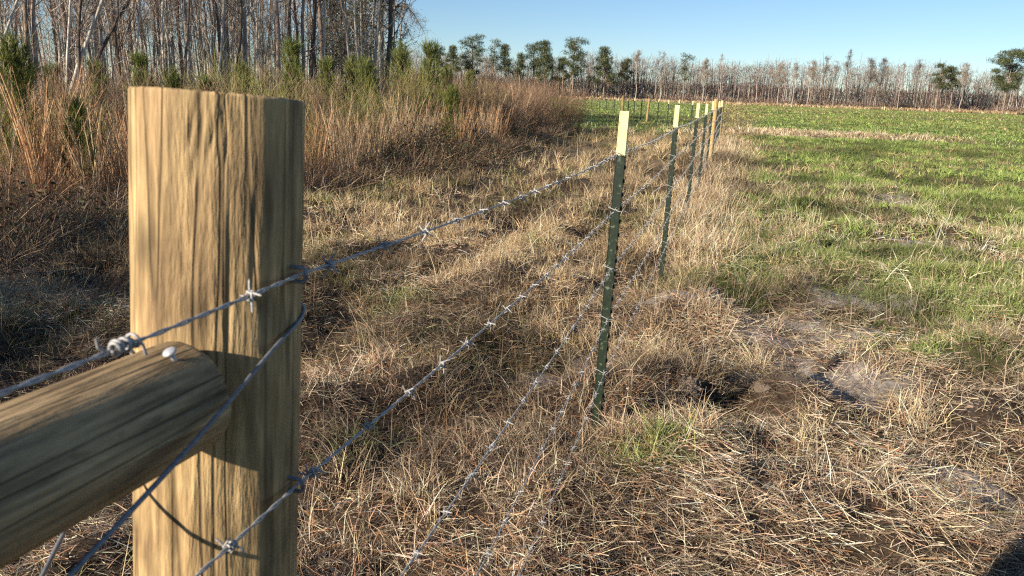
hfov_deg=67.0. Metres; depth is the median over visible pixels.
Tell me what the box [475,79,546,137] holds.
brush shrub
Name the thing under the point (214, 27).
bare tree
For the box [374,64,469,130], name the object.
brush shrub
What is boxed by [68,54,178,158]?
brush shrub
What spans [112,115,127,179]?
grass clump
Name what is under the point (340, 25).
bare tree
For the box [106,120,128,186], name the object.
grass clump
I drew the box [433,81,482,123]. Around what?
brush shrub
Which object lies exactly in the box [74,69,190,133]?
brush shrub
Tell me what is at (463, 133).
grass clump
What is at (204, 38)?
bare tree
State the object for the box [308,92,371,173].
grass clump
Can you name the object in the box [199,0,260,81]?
bare sapling
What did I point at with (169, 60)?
bare tree
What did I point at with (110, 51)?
bare sapling
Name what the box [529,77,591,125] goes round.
brush shrub
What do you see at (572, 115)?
brush shrub
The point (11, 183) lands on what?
grass clump
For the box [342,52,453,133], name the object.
brush shrub
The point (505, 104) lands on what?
grass clump
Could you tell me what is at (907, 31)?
sky
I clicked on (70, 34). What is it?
bare tree
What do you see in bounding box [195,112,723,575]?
barbed wire
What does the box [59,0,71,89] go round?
bare tree
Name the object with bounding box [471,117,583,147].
bramble
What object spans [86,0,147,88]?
bare tree
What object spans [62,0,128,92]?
bare sapling
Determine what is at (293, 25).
bare tree
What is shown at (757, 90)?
wood
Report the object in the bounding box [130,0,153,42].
bare tree
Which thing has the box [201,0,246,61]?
bare tree
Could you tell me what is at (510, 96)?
brush shrub
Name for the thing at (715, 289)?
soil clod
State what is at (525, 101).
brush shrub
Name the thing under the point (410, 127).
grass clump
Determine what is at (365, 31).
bare sapling
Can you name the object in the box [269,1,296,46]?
bare tree
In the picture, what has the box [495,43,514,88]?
pine
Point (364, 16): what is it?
bare tree
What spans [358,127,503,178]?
bramble
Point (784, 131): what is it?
field grass
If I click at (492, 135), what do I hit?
grass clump
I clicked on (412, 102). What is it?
brush shrub
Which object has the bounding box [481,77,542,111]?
brush shrub
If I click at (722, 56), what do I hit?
bare tree
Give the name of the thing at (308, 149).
grass clump
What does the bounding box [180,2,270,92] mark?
bare sapling
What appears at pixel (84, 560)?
tension wire
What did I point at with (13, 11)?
bare tree
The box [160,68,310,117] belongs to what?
brush shrub
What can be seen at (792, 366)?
soil clod
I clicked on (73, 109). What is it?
young pine
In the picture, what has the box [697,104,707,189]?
steel post
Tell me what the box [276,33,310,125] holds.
young pine
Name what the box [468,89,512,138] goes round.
grass clump
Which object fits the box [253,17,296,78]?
bare sapling
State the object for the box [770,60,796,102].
bare tree
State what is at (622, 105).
timber post
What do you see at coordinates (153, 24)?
bare tree
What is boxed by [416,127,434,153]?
grass clump
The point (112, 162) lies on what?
grass clump
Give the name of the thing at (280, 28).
bare sapling
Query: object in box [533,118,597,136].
bramble
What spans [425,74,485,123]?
brush shrub
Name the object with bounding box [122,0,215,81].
bare sapling
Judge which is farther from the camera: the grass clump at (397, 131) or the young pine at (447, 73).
the young pine at (447, 73)
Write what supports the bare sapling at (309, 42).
on the ground at (954, 423)
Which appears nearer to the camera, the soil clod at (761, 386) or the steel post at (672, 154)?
the soil clod at (761, 386)
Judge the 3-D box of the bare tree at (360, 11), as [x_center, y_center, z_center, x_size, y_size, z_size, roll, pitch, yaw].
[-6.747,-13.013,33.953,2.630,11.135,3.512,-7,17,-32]
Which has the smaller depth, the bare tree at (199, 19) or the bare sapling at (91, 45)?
the bare sapling at (91, 45)
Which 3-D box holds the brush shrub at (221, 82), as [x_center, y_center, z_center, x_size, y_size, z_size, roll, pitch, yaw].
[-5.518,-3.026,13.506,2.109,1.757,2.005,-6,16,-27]
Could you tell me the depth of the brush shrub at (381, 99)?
15.47 m
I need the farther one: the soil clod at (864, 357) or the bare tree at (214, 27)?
the bare tree at (214, 27)
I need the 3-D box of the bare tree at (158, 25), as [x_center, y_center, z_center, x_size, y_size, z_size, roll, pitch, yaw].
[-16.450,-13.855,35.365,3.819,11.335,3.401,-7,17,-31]
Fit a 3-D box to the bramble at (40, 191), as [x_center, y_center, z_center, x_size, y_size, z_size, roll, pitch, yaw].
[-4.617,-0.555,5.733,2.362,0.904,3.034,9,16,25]
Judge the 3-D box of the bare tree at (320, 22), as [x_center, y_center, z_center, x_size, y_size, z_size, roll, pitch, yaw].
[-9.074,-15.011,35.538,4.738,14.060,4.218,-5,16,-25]
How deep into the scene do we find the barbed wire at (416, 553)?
1.51 m
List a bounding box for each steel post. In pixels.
[590,111,629,438]
[658,105,679,281]
[685,103,699,211]
[689,101,693,133]
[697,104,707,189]
[706,101,713,160]
[715,101,719,145]
[717,101,721,139]
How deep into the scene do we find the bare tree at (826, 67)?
228.46 m
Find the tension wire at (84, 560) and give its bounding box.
[40,303,305,575]
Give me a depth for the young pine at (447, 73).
20.30 m
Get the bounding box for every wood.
[0,0,402,105]
[317,41,1023,111]
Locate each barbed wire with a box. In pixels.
[0,106,723,397]
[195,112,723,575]
[400,119,722,575]
[476,126,721,575]
[517,133,720,575]
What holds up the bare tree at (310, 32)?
on the ground at (954, 423)
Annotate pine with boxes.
[0,25,57,180]
[39,61,64,109]
[54,94,103,185]
[80,56,116,155]
[121,47,158,123]
[158,63,188,88]
[196,70,219,91]
[231,58,258,94]
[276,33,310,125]
[312,54,343,145]
[339,52,366,139]
[353,52,385,144]
[386,38,418,114]
[413,37,446,121]
[432,45,448,73]
[436,63,458,99]
[440,81,464,145]
[443,44,463,78]
[458,32,486,75]
[458,69,481,120]
[485,38,503,81]
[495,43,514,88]
[511,51,526,84]
[523,40,542,90]
[532,39,563,89]
[555,56,570,89]
[560,36,590,95]
[586,46,620,97]
[616,58,634,94]
[675,52,694,100]
[928,62,952,109]
[944,66,961,109]
[986,47,1023,113]
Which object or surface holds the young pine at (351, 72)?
on the ground at (954, 423)
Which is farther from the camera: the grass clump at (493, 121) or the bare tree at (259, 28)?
the bare tree at (259, 28)
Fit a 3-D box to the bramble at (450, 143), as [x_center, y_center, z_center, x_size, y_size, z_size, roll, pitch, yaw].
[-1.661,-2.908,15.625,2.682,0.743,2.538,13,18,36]
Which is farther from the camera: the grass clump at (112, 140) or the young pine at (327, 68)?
the young pine at (327, 68)
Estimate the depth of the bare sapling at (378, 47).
35.65 m
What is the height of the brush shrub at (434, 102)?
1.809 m
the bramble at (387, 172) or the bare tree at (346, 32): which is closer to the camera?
the bramble at (387, 172)
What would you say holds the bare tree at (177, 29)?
on the ground at (954, 423)
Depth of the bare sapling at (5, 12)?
24.27 m
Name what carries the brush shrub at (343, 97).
on the ground at (954, 423)
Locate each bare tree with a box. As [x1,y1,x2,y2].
[0,0,38,54]
[0,0,55,43]
[10,0,34,88]
[23,0,33,99]
[31,0,41,98]
[35,0,71,77]
[43,0,75,94]
[45,0,94,94]
[45,0,103,95]
[47,0,75,95]
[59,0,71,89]
[65,0,71,93]
[73,0,123,56]
[77,0,99,116]
[82,0,142,89]
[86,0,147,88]
[95,0,117,88]
[99,0,149,97]
[105,0,153,77]
[114,0,180,56]
[117,0,127,97]
[126,0,138,70]
[126,1,144,69]
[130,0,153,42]
[130,0,162,84]
[135,0,181,43]
[136,0,195,77]
[145,0,181,45]
[147,0,206,73]
[152,2,191,84]
[154,0,168,87]
[158,0,198,83]
[161,0,164,77]
[164,0,183,88]
[164,0,225,43]
[165,0,189,85]
[167,0,208,79]
[179,0,221,70]
[182,0,200,89]
[190,0,237,91]
[192,0,221,79]
[192,0,239,84]
[196,0,220,74]
[198,0,221,82]
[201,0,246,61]
[205,0,215,88]
[211,0,256,91]
[214,0,268,67]
[217,0,224,81]
[218,0,244,87]
[225,0,287,89]
[225,1,229,89]
[226,0,301,93]
[235,0,286,37]
[236,0,250,61]
[251,0,297,69]
[256,0,292,89]
[259,0,343,91]
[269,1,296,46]
[273,0,352,80]
[274,0,285,94]
[278,0,330,88]
[280,2,309,49]
[283,0,328,85]
[287,0,339,89]
[291,0,318,84]
[304,0,350,78]
[309,0,322,95]
[310,0,374,74]
[317,0,324,80]
[321,0,369,87]
[322,0,372,89]
[325,0,359,72]
[335,1,407,99]
[337,0,359,58]
[346,0,385,60]
[348,0,397,60]
[351,0,387,98]
[364,0,387,96]
[368,0,434,99]
[373,0,403,93]
[387,0,423,44]
[399,0,428,52]
[631,50,642,97]
[652,50,660,98]
[658,53,666,98]
[697,58,714,100]
[716,54,724,98]
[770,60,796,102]
[791,63,801,103]
[800,60,819,104]
[820,56,834,104]
[831,59,840,99]
[841,49,853,105]
[853,58,879,107]
[867,56,893,106]
[896,63,907,106]
[912,58,924,107]
[956,61,973,109]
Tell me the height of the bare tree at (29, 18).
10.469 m
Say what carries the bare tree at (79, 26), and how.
on the ground at (954, 423)
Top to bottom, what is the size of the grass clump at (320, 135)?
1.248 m
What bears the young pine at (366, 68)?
on the ground at (954, 423)
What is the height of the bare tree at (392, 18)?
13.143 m
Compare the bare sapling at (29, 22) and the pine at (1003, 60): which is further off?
the pine at (1003, 60)
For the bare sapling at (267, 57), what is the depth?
32.49 m
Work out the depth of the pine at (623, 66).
239.67 m
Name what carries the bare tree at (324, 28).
on the ground at (954, 423)
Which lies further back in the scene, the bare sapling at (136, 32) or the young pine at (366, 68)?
the bare sapling at (136, 32)
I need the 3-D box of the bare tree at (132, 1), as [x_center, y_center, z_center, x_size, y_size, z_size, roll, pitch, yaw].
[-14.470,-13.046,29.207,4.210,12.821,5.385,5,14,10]
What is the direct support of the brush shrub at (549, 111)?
on the ground at (954, 423)
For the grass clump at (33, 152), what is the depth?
7.85 m
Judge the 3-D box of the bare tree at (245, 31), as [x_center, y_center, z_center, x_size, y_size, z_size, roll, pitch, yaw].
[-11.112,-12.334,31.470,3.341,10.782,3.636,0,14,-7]
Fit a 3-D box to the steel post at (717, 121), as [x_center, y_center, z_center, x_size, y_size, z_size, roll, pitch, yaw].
[5.690,-4.340,21.523,0.068,1.665,0.044,6,15,15]
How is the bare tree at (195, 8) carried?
on the ground at (954, 423)
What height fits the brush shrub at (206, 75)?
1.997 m
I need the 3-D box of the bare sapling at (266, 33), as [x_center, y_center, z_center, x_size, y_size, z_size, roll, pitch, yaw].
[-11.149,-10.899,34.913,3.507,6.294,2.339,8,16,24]
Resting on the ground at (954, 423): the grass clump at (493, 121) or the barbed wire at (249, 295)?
the grass clump at (493, 121)
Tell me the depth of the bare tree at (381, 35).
41.18 m
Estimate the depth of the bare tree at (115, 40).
27.84 m
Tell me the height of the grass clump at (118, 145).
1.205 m
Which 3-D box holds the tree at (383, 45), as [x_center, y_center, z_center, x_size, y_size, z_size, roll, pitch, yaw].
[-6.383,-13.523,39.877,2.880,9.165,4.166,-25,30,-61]
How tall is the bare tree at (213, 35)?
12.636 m
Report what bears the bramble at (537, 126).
on the ground at (954, 423)
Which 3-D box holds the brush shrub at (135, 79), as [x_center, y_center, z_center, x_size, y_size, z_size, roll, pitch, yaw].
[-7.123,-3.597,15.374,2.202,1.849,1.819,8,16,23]
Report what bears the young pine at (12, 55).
on the ground at (954, 423)
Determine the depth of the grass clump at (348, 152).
12.14 m
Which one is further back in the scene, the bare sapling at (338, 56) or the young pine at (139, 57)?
the bare sapling at (338, 56)
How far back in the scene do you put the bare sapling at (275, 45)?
43.78 m
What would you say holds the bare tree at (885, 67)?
on the ground at (954, 423)
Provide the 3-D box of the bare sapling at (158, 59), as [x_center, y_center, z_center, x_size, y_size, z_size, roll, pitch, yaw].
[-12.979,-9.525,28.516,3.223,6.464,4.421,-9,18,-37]
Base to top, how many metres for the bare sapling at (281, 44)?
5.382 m
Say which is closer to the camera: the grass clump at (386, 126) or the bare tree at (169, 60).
the grass clump at (386, 126)
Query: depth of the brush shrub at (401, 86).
18.55 m
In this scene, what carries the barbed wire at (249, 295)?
attached to the steel post at (717, 121)
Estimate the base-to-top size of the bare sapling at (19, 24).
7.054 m
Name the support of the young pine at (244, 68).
on the ground at (954, 423)
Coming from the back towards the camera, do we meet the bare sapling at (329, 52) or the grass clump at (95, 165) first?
the bare sapling at (329, 52)
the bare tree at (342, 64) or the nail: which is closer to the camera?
the nail
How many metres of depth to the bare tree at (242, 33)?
35.38 m
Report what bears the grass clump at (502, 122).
on the ground at (954, 423)
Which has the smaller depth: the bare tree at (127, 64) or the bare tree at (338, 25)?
the bare tree at (127, 64)
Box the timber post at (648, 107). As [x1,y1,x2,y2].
[645,98,650,121]
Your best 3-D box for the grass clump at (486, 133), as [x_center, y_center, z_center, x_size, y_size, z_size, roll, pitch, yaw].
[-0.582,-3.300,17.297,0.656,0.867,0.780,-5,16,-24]
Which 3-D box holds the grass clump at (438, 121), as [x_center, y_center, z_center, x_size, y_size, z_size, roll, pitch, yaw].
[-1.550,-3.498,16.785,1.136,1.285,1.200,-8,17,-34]
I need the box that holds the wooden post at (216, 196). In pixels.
[128,86,304,575]
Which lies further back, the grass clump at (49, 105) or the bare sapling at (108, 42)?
the bare sapling at (108, 42)
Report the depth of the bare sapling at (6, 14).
27.34 m
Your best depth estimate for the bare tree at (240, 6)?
29.37 m
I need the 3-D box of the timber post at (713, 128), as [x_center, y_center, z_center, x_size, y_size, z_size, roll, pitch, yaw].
[4.233,-3.155,16.360,0.105,1.621,0.103,3,14,0]
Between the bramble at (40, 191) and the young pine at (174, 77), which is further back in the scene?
the young pine at (174, 77)
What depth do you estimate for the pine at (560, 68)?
240.34 m
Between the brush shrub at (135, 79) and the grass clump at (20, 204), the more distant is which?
the brush shrub at (135, 79)
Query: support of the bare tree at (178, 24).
on the ground at (954, 423)
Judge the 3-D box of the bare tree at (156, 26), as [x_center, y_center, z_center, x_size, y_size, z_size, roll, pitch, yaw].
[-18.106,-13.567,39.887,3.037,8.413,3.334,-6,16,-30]
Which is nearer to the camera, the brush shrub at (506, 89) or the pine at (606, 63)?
the brush shrub at (506, 89)
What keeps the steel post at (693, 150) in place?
on the ground at (954, 423)
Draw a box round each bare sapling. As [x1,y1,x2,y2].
[0,0,77,96]
[0,1,20,25]
[0,1,86,71]
[0,2,25,68]
[1,0,29,36]
[1,0,57,72]
[1,0,118,82]
[4,0,49,102]
[23,1,108,78]
[28,0,117,92]
[37,0,103,89]
[47,0,102,80]
[50,28,87,88]
[61,0,163,116]
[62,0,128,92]
[63,0,180,94]
[71,0,175,84]
[76,0,130,82]
[85,0,172,76]
[102,0,197,75]
[105,0,153,83]
[107,0,160,82]
[107,0,196,85]
[109,0,205,84]
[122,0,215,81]
[140,0,206,75]
[168,0,205,87]
[172,9,228,85]
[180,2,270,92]
[183,13,216,75]
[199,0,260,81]
[199,0,269,90]
[204,5,263,85]
[205,0,275,78]
[228,0,265,74]
[232,0,289,93]
[247,0,286,89]
[247,2,295,94]
[250,2,288,82]
[251,1,311,90]
[253,8,301,73]
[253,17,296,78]
[254,14,284,81]
[263,0,305,77]
[282,12,327,84]
[291,4,354,77]
[294,12,355,83]
[297,0,347,78]
[311,0,381,91]
[327,0,367,93]
[346,1,386,61]
[354,4,392,80]
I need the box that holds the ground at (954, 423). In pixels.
[0,77,1023,575]
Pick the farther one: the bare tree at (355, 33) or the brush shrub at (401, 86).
the bare tree at (355, 33)
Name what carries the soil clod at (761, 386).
on the ground at (954, 423)
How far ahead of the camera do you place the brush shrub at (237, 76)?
14.47 m
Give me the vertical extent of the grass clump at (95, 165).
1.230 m
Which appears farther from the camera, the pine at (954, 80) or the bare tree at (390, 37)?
the pine at (954, 80)
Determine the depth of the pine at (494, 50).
239.43 m
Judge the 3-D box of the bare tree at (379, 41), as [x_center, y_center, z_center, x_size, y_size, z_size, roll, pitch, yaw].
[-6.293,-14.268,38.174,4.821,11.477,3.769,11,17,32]
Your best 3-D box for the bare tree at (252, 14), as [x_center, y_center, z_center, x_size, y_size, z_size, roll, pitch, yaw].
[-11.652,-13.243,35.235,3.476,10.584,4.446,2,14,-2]
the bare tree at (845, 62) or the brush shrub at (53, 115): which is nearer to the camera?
the brush shrub at (53, 115)
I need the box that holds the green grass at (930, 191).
[302,133,1023,525]
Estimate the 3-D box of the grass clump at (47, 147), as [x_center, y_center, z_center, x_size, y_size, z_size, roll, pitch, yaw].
[-5.283,-1.485,8.634,1.158,1.298,0.952,-5,16,-26]
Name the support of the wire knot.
attached to the barbed wire at (249, 295)
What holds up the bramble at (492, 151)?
on the ground at (954, 423)
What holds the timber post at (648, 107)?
on the ground at (954, 423)
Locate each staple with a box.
[287,475,304,493]
[289,265,307,283]
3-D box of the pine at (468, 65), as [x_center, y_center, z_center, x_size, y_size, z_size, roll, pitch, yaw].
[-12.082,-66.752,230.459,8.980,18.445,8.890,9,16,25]
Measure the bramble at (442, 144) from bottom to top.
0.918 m
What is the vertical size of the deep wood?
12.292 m
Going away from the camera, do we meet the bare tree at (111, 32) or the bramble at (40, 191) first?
the bramble at (40, 191)
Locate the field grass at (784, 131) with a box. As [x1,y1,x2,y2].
[461,94,1023,288]
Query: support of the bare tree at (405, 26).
on the ground at (954, 423)
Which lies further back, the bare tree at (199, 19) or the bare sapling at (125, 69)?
the bare tree at (199, 19)
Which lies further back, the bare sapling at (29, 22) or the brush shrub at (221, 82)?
the bare sapling at (29, 22)
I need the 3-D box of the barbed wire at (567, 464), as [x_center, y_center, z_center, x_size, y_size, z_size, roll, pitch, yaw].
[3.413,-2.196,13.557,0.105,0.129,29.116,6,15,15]
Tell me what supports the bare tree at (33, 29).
on the ground at (954, 423)
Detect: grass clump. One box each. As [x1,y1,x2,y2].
[0,61,121,216]
[0,69,119,215]
[0,80,77,178]
[0,106,57,249]
[0,126,35,201]
[0,143,54,234]
[0,156,62,237]
[3,99,95,201]
[17,57,126,198]
[44,103,119,205]
[53,79,127,193]
[63,94,127,186]
[71,109,128,195]
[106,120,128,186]
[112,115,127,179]
[304,101,364,190]
[305,104,345,168]
[305,124,325,165]
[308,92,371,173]
[322,117,376,180]
[329,115,378,173]
[334,108,399,170]
[348,105,409,168]
[355,124,378,158]
[362,87,409,158]
[375,89,427,151]
[379,117,408,154]
[395,108,432,152]
[395,111,429,147]
[411,103,441,156]
[413,99,444,149]
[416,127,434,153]
[423,99,444,135]
[426,99,455,141]
[432,106,460,147]
[440,100,492,155]
[453,107,476,134]
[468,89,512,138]
[469,102,492,147]
[471,103,506,138]
[472,105,496,137]
[479,106,506,144]
[481,122,499,142]
[483,83,526,136]
[489,106,514,139]
[492,113,511,142]
[504,86,543,137]
[535,102,555,127]
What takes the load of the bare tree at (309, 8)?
on the ground at (954, 423)
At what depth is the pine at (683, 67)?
235.08 m
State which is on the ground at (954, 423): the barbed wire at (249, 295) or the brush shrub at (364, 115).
the brush shrub at (364, 115)
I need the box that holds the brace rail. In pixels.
[0,341,230,568]
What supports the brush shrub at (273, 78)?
on the ground at (954, 423)
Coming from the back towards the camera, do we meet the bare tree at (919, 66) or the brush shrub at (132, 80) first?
the bare tree at (919, 66)
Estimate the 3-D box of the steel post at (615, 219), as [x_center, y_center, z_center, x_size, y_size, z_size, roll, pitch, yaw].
[0.387,0.124,3.180,0.068,1.665,0.044,7,16,14]
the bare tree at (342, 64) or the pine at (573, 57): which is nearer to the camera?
the bare tree at (342, 64)
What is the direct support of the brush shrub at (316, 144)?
on the ground at (954, 423)
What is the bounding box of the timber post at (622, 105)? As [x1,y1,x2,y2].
[621,96,624,110]
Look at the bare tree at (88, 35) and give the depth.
23.97 m
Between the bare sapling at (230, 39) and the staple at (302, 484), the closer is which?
the staple at (302, 484)
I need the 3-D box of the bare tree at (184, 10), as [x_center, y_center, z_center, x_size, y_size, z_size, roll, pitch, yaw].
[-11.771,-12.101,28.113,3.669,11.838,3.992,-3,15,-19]
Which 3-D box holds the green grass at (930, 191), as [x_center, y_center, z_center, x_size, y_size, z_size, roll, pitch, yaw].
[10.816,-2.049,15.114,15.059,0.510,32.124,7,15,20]
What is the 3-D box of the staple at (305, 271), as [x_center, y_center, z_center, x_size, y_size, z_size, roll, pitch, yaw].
[-0.180,-0.011,0.649,0.019,0.016,0.008,2,14,0]
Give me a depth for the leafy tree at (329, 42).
41.02 m
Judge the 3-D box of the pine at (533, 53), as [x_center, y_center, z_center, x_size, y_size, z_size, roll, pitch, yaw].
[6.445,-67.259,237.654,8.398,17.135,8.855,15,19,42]
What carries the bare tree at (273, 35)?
on the ground at (954, 423)
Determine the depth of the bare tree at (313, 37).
32.03 m
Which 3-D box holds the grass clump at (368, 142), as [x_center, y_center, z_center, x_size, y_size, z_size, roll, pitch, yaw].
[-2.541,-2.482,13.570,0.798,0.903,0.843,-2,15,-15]
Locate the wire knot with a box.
[94,332,147,356]
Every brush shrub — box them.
[0,38,138,161]
[0,67,125,181]
[0,79,105,143]
[29,73,127,158]
[31,54,126,155]
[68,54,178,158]
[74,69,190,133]
[91,58,191,125]
[110,61,186,112]
[152,64,238,92]
[158,61,261,90]
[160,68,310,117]
[165,39,294,94]
[181,67,251,93]
[202,65,327,140]
[216,62,291,95]
[225,47,326,106]
[232,62,324,102]
[247,63,340,137]
[252,61,377,151]
[295,76,346,119]
[299,68,406,162]
[305,94,354,171]
[306,71,344,125]
[330,59,432,147]
[335,79,375,116]
[337,88,399,151]
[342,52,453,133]
[373,60,448,124]
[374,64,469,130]
[381,70,472,140]
[400,80,460,132]
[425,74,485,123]
[431,74,513,124]
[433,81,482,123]
[441,58,512,128]
[452,79,500,105]
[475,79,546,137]
[476,69,543,119]
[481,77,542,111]
[483,74,540,120]
[505,76,556,109]
[508,78,556,123]
[510,72,569,124]
[516,77,561,123]
[523,74,572,126]
[526,82,570,124]
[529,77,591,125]
[555,84,595,125]
[562,85,603,127]
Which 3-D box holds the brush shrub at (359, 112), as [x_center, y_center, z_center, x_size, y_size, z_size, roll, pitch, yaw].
[-2.697,-3.078,13.702,2.209,1.907,1.694,5,14,11]
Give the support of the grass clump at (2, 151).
on the ground at (954, 423)
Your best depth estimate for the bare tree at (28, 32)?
25.45 m
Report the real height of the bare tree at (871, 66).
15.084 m
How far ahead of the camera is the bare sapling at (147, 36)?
38.15 m
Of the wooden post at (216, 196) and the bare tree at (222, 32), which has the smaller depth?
the wooden post at (216, 196)
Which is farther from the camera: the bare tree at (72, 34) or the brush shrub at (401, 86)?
the bare tree at (72, 34)
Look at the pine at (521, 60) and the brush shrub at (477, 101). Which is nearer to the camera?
the brush shrub at (477, 101)
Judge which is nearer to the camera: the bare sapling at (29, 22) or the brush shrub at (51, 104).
the brush shrub at (51, 104)
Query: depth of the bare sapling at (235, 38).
36.06 m
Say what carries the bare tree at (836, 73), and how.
on the ground at (954, 423)
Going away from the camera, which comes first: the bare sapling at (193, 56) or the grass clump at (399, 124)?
the grass clump at (399, 124)
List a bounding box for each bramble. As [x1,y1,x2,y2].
[0,162,119,256]
[310,152,442,192]
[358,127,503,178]
[374,117,513,171]
[403,131,485,153]
[432,136,531,166]
[438,128,541,158]
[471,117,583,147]
[522,116,560,136]
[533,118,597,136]
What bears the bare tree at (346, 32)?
on the ground at (954, 423)
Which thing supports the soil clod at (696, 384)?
on the ground at (954, 423)
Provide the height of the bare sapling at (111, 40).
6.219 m
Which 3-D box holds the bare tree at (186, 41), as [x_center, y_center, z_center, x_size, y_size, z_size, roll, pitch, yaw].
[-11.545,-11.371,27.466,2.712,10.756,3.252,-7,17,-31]
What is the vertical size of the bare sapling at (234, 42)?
6.817 m
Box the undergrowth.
[0,73,581,322]
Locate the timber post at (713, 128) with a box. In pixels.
[708,99,718,162]
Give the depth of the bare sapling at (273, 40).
43.38 m
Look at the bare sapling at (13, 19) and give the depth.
26.40 m
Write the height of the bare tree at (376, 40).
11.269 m
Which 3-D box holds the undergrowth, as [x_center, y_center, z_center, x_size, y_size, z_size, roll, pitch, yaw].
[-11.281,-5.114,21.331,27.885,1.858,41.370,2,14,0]
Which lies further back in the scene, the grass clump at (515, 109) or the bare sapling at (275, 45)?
the bare sapling at (275, 45)
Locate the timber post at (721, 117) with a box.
[720,100,723,137]
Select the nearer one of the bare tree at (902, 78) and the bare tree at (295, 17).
the bare tree at (295, 17)
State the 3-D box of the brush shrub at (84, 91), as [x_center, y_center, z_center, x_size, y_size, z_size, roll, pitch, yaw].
[-7.305,-3.041,13.164,2.309,1.918,1.913,10,16,28]
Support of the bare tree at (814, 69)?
on the ground at (954, 423)
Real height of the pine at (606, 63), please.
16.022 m
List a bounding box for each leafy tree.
[304,0,366,86]
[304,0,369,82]
[332,0,417,75]
[340,1,397,62]
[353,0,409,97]
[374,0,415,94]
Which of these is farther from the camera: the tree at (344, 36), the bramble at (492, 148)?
the tree at (344, 36)
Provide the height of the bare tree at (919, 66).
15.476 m
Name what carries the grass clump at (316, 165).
on the ground at (954, 423)
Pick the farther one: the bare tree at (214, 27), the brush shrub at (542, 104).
the bare tree at (214, 27)
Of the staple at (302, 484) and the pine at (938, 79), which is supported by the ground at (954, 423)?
the pine at (938, 79)
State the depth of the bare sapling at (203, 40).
38.33 m
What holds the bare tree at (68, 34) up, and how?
on the ground at (954, 423)
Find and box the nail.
[162,347,177,360]
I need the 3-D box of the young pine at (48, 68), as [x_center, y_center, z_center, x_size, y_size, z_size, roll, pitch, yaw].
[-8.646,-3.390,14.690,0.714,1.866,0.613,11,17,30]
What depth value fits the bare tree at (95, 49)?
33.52 m
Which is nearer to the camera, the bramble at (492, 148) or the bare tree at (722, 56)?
the bramble at (492, 148)
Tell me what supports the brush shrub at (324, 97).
on the ground at (954, 423)
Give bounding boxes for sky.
[0,0,1023,107]
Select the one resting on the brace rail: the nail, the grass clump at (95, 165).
the nail
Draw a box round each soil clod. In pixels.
[675,375,702,399]
[696,286,722,300]
[753,382,770,393]
[780,364,798,372]
[856,350,881,363]
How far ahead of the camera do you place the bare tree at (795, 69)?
230.44 m
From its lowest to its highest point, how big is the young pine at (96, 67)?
1.872 m
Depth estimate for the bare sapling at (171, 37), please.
33.55 m
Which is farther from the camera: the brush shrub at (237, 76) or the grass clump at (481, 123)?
the grass clump at (481, 123)
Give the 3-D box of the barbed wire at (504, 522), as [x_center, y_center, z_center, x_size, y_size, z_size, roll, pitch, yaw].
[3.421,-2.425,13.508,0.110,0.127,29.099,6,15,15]
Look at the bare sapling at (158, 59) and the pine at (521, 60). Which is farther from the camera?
the pine at (521, 60)
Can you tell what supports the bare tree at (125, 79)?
on the ground at (954, 423)
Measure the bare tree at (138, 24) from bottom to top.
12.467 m
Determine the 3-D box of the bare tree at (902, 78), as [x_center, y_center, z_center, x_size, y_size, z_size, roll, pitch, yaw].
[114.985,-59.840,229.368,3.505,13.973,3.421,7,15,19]
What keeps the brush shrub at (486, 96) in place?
on the ground at (954, 423)
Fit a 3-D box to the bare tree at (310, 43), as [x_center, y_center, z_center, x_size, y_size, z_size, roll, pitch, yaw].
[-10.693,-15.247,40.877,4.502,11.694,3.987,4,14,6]
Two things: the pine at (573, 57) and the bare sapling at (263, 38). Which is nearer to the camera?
the bare sapling at (263, 38)
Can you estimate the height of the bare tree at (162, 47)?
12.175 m
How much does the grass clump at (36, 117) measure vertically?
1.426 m
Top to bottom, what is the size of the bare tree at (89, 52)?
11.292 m
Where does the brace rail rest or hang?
attached to the wooden post at (216, 196)
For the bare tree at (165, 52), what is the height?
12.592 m
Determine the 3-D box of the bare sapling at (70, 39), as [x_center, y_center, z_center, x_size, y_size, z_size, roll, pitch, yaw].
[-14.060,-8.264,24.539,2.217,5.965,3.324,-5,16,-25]
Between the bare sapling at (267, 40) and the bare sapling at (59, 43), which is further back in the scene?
the bare sapling at (267, 40)
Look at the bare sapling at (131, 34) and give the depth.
29.31 m
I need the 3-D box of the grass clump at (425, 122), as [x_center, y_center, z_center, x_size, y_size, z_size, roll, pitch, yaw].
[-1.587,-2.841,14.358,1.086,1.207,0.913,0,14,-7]
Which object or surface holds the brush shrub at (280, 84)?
on the ground at (954, 423)
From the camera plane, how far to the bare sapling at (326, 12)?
38.42 m
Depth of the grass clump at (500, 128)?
18.16 m
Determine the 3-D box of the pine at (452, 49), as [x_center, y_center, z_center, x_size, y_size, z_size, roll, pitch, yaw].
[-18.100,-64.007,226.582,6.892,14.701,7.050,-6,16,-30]
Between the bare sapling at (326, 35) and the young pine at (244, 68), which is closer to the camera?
the young pine at (244, 68)
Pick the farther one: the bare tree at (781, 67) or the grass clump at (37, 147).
the bare tree at (781, 67)
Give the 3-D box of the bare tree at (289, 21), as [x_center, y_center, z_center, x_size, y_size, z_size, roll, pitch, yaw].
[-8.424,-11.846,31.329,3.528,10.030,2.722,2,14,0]
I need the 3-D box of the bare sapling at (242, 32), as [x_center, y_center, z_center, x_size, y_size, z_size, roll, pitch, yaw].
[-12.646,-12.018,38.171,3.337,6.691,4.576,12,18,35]
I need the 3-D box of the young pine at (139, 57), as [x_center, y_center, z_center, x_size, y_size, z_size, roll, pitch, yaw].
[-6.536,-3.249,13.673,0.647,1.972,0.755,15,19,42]

